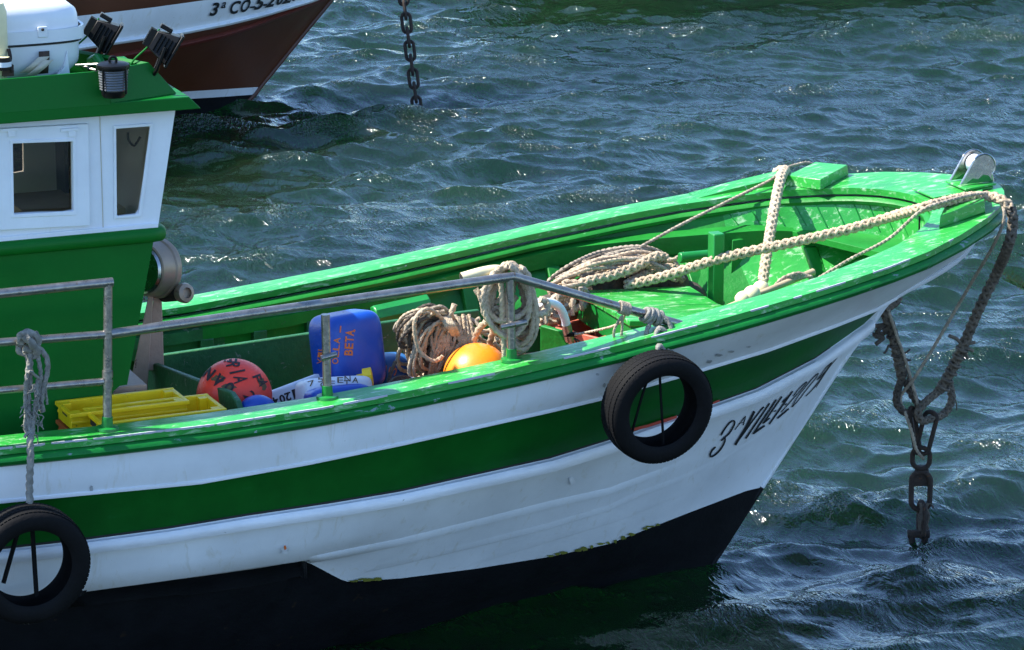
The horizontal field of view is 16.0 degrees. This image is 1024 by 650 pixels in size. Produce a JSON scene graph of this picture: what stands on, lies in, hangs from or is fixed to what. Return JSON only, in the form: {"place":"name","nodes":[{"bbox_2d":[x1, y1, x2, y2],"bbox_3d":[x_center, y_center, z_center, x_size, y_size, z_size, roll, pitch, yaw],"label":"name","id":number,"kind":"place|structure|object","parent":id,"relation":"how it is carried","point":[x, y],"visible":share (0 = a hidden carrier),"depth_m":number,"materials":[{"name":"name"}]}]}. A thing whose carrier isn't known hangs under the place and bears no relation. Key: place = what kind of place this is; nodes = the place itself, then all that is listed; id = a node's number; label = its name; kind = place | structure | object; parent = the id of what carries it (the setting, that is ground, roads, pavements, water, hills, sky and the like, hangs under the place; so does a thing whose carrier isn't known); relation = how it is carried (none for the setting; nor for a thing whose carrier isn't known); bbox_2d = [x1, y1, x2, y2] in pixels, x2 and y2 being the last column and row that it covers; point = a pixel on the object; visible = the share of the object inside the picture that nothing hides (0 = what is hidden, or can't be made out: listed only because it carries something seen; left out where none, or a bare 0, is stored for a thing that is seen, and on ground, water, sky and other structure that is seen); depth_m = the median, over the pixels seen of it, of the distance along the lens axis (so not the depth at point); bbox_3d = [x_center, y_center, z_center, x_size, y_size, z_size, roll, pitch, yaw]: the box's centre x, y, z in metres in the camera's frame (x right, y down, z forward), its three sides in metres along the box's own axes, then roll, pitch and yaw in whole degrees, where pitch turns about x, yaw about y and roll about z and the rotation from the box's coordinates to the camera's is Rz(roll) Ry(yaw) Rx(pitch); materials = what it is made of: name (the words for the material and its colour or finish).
{"place":"outdoors","nodes":[
{"label":"outdoors","id":0,"kind":"place"},
{"bbox_2d":[142,0,1023,649],"bbox_3d":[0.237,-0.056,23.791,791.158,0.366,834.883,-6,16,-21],"label":"water","id":1,"kind":"structure","parent":0,"point":[328,146],"depth_m":27.77,"materials":[{"name":"blue liquid"}]},
{"bbox_2d":[66,0,332,114],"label":"moored boat","id":2,"kind":"object","parent":1,"relation":"on","point":[229,51],"visible":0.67,"depth_m":29.68,"materials":[{"name":"brown wood"}]},
{"bbox_2d":[398,0,422,105],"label":"anchor chain","id":3,"kind":"object","parent":2,"relation":"hanging from","point":[409,42],"visible":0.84,"depth_m":30.16,"materials":[{"name":"metal"}]},
{"bbox_2d":[0,12,1004,649],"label":"fishing boat","id":4,"kind":"object","parent":1,"relation":"on","point":[326,518],"visible":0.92,"depth_m":17.25,"materials":[{"name":"green paint"}]},
{"bbox_2d":[0,1,13,78],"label":"gas bottle","id":5,"kind":"object","parent":4,"relation":"on","point":[6,67],"visible":1,"depth_m":16.40,"materials":[{"name":"metal"}]},
{"bbox_2d":[0,0,83,77],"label":"liferaft","id":6,"kind":"object","parent":4,"relation":"on","point":[44,36],"visible":0.91,"depth_m":16.58,"materials":[{"name":"white plastic"}]},
{"bbox_2d":[0,328,90,624],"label":"tyre fender","id":7,"kind":"object","parent":4,"relation":"hanging from","point":[59,593],"visible":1,"depth_m":16.17,"materials":[{"name":"rubber"}]},
{"bbox_2d":[196,358,271,402],"bbox_3d":[-1.313,0.337,17.235,0.360,0.362,0.362,-6,16,-21],"label":"round buoy","id":8,"kind":"object","parent":4,"relation":"on","point":[243,379],"visible":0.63,"depth_m":17.11,"materials":[{"name":"red plastic"}]},
{"bbox_2d":[242,395,273,407],"bbox_3d":[-1.185,0.410,16.974,0.190,0.170,0.180,-6,16,-21],"label":"net float","id":9,"kind":"object","parent":4,"relation":"on","point":[253,400],"visible":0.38,"depth_m":16.92,"materials":[{"name":"blue plastic"}]},
{"bbox_2d":[272,374,319,402],"bbox_3d":[-1.023,0.410,17.449,0.309,0.310,0.145,-10,18,-32],"label":"white box","id":10,"kind":"object","parent":4,"relation":"on","point":[284,393],"visible":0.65,"depth_m":17.41,"materials":[{"name":"plastic"}]},
{"bbox_2d":[295,367,373,399],"bbox_3d":[-0.825,0.328,17.259,0.390,0.219,0.226,-6,16,-21],"label":"jerrycan","id":11,"kind":"object","parent":4,"relation":"on","point":[303,387],"visible":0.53,"depth_m":17.18,"materials":[{"name":"white plastic"}]},
{"bbox_2d":[303,384,368,398],"bbox_3d":[-0.816,0.357,17.092,0.312,0.175,0.215,-6,16,-21],"label":"jerrycan","id":12,"kind":"object","parent":4,"relation":"on","point":[314,392],"visible":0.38,"depth_m":17.02,"materials":[{"name":"blue plastic"}]},
{"bbox_2d":[309,309,385,384],"bbox_3d":[-0.794,0.125,17.552,0.320,0.396,0.274,-10,18,-32],"label":"jerrycan","id":13,"kind":"object","parent":4,"relation":"on","point":[356,341],"visible":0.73,"depth_m":17.46,"materials":[{"name":"blue plastic"}]},
{"bbox_2d":[382,352,407,383],"bbox_3d":[-0.584,0.290,17.751,0.213,0.313,0.213,-6,16,-21],"label":"round drum","id":14,"kind":"object","parent":4,"relation":"on","point":[390,357],"visible":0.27,"depth_m":17.65,"materials":[{"name":"blue plastic"}]},
{"bbox_2d":[387,303,501,381],"bbox_3d":[-0.282,0.101,17.564,0.722,0.524,0.435,-6,16,-21],"label":"rope coil","id":15,"kind":"object","parent":4,"relation":"on","point":[432,338],"visible":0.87,"depth_m":17.41,"materials":[{"name":"beige fabric"}]},
{"bbox_2d":[443,343,501,371],"bbox_3d":[-0.166,0.245,17.334,0.326,0.320,0.326,-6,16,-21],"label":"round buoy","id":16,"kind":"object","parent":4,"relation":"on","point":[470,354],"visible":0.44,"depth_m":17.23,"materials":[{"name":"yellow plastic"}]},
{"bbox_2d":[459,265,506,278],"bbox_3d":[-0.133,-0.243,17.092,0.241,0.075,0.072,-6,16,-21],"label":"hose offcut","id":17,"kind":"object","parent":4,"relation":"on","point":[481,271],"visible":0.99,"depth_m":17.05,"materials":[{"name":"beige plastic"}]},
{"bbox_2d":[470,261,550,356],"bbox_3d":[0.005,-0.085,17.265,0.440,0.525,0.360,-6,16,-21],"label":"rope hank","id":18,"kind":"object","parent":4,"relation":"hanging from","point":[493,314],"visible":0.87,"depth_m":17.14,"materials":[{"name":"beige fabric"}]},
{"bbox_2d":[538,298,576,343],"bbox_3d":[0.240,0.040,17.814,0.074,0.424,0.357,10,18,32],"label":"bent pipe","id":19,"kind":"object","parent":4,"relation":"on","point":[560,309],"visible":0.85,"depth_m":17.81,"materials":[{"name":"white plastic"}]},
{"bbox_2d":[574,315,625,342],"bbox_3d":[0.462,0.034,17.608,0.114,0.357,0.624,-6,16,-21],"label":"lashing line","id":20,"kind":"object","parent":4,"relation":"attached to","point":[595,330],"visible":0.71,"depth_m":17.78,"materials":[{"name":"fabric"}]},
{"bbox_2d":[537,244,705,327],"bbox_3d":[0.457,-0.183,18.805,1.214,0.395,0.510,-12,19,-38],"label":"rope pile","id":21,"kind":"object","parent":4,"relation":"on","point":[614,267],"visible":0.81,"depth_m":18.73,"materials":[{"name":"beige fabric"}]},
{"bbox_2d":[612,300,645,336],"bbox_3d":[0.574,0.010,17.310,0.206,0.275,0.067,-6,16,-21],"label":"rail lashing","id":22,"kind":"object","parent":4,"relation":"attached to","point":[626,309],"visible":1,"depth_m":17.25,"materials":[{"name":"beige fabric"}]},
{"bbox_2d":[601,307,712,463],"bbox_3d":[0.657,0.291,17.266,0.544,0.704,0.364,-6,16,-21],"label":"tyre fender","id":23,"kind":"object","parent":4,"relation":"hanging from","point":[630,379],"visible":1,"depth_m":17.17,"materials":[{"name":"rubber"}]},
{"bbox_2d":[729,268,815,303],"bbox_3d":[1.159,-0.135,17.935,0.982,0.124,0.036,-14,21,-43],"label":"wooden pole","id":24,"kind":"object","parent":4,"relation":"on","point":[786,282],"visible":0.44,"depth_m":18.08,"materials":[{"name":"brown wood"}]},
{"bbox_2d":[735,291,748,300],"bbox_3d":[1.135,-0.128,17.912,0.082,0.081,0.081,-6,16,-21],"label":"net float","id":25,"kind":"object","parent":24,"relation":"on","point":[741,295],"visible":0.6,"depth_m":17.88,"materials":[{"name":"beige plastic"}]},
{"bbox_2d":[744,285,760,297],"bbox_3d":[1.180,-0.151,17.925,0.090,0.090,0.090,-6,16,-21],"label":"net float","id":26,"kind":"object","parent":24,"relation":"on","point":[751,291],"visible":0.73,"depth_m":17.89,"materials":[{"name":"beige plastic"}]},
{"bbox_2d":[753,280,768,289],"bbox_3d":[1.234,-0.179,18.073,0.086,0.086,0.086,-6,16,-21],"label":"net float","id":27,"kind":"object","parent":24,"relation":"on","point":[760,284],"visible":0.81,"depth_m":18.04,"materials":[{"name":"beige plastic"}]},
{"bbox_2d":[639,161,918,404],"bbox_3d":[1.283,-0.152,19.167,1.494,1.197,0.988,-6,16,-21],"label":"messenger line","id":28,"kind":"object","parent":4,"relation":"on","point":[668,231],"visible":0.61,"depth_m":19.11,"materials":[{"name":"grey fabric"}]},
{"bbox_2d":[775,271,813,283],"bbox_3d":[1.391,-0.202,18.150,0.270,0.137,0.035,-1,15,-5],"label":"line coil","id":29,"kind":"object","parent":4,"relation":"on","point":[797,275],"visible":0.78,"depth_m":18.13,"materials":[{"name":"fabric"}]},
{"bbox_2d":[623,191,1018,424],"bbox_3d":[1.597,-0.032,18.651,1.983,1.331,0.611,-3,15,-11],"label":"mooring hawser","id":30,"kind":"object","parent":4,"relation":"hanging from","point":[946,381],"visible":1,"depth_m":18.61,"materials":[{"name":"beige fabric"}]},
{"bbox_2d":[907,405,938,543],"bbox_3d":[2.155,0.830,19.259,0.164,0.838,0.121,-6,16,-21],"label":"mooring chain","id":31,"kind":"object","parent":30,"relation":"hanging from","point":[920,475],"visible":0.99,"depth_m":19.25,"materials":[{"name":"metal"}]},
{"bbox_2d":[757,165,920,416],"bbox_3d":[1.533,-0.176,19.270,0.992,1.230,0.997,-6,16,-21],"label":"mooring hawser","id":32,"kind":"object","parent":4,"relation":"on","point":[885,326],"visible":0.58,"depth_m":19.06,"materials":[{"name":"fabric"}]},
{"bbox_2d":[818,192,1005,459],"bbox_3d":[1.907,0.063,18.690,1.091,1.542,0.594,-6,16,-21],"label":"messenger line","id":33,"kind":"object","parent":4,"relation":"on","point":[877,245],"visible":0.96,"depth_m":18.57,"materials":[{"name":"beige fabric"}]},
{"bbox_3d":[-1.644,0.635,16.824,0.615,0.104,0.294,-6,16,-21],"label":"fish crate","id":34,"kind":"object","parent":4,"relation":"on","visible":0},
{"bbox_3d":[-1.644,0.543,16.799,0.615,0.104,0.294,-6,16,-21],"label":"fish crate","id":35,"kind":"object","parent":34,"relation":"on","visible":0},
{"bbox_2d":[82,393,226,426],"bbox_3d":[-1.645,0.442,16.772,0.615,0.124,0.294,-6,16,-21],"label":"fish crate","id":36,"kind":"object","parent":35,"relation":"on","point":[202,403],"visible":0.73,"depth_m":16.82,"materials":[{"name":"yellow plastic"}]},
{"bbox_3d":[-1.804,0.571,16.917,0.580,0.089,0.258,-6,16,-21],"label":"fish crate","id":37,"kind":"object","parent":4,"relation":"on","visible":0},
{"bbox_2d":[56,419,69,429],"bbox_3d":[-1.804,0.479,16.892,0.580,0.089,0.258,-6,16,-21],"label":"fish crate","id":38,"kind":"object","parent":37,"relation":"on","point":[61,424],"visible":0.1,"depth_m":16.83,"materials":[{"name":"orange plastic"}]},
{"bbox_2d":[55,387,188,428],"bbox_3d":[-1.804,0.390,16.868,0.580,0.084,0.258,-6,16,-21],"label":"fish crate","id":39,"kind":"object","parent":38,"relation":"on","point":[71,414],"visible":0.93,"depth_m":16.84,"materials":[{"name":"yellow plastic"}]},
{"bbox_3d":[-0.510,0.310,17.341,0.170,0.136,0.143,-6,16,-21],"label":"net float","id":40,"kind":"object","parent":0,"visible":0},
{"bbox_2d":[388,375,410,382],"bbox_3d":[-0.509,0.277,17.272,0.037,0.093,0.263,13,20,41],"label":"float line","id":41,"kind":"object","parent":40,"relation":"on","point":[398,378],"visible":0.3,"depth_m":17.23,"materials":[{"name":"fabric"}]}
]}

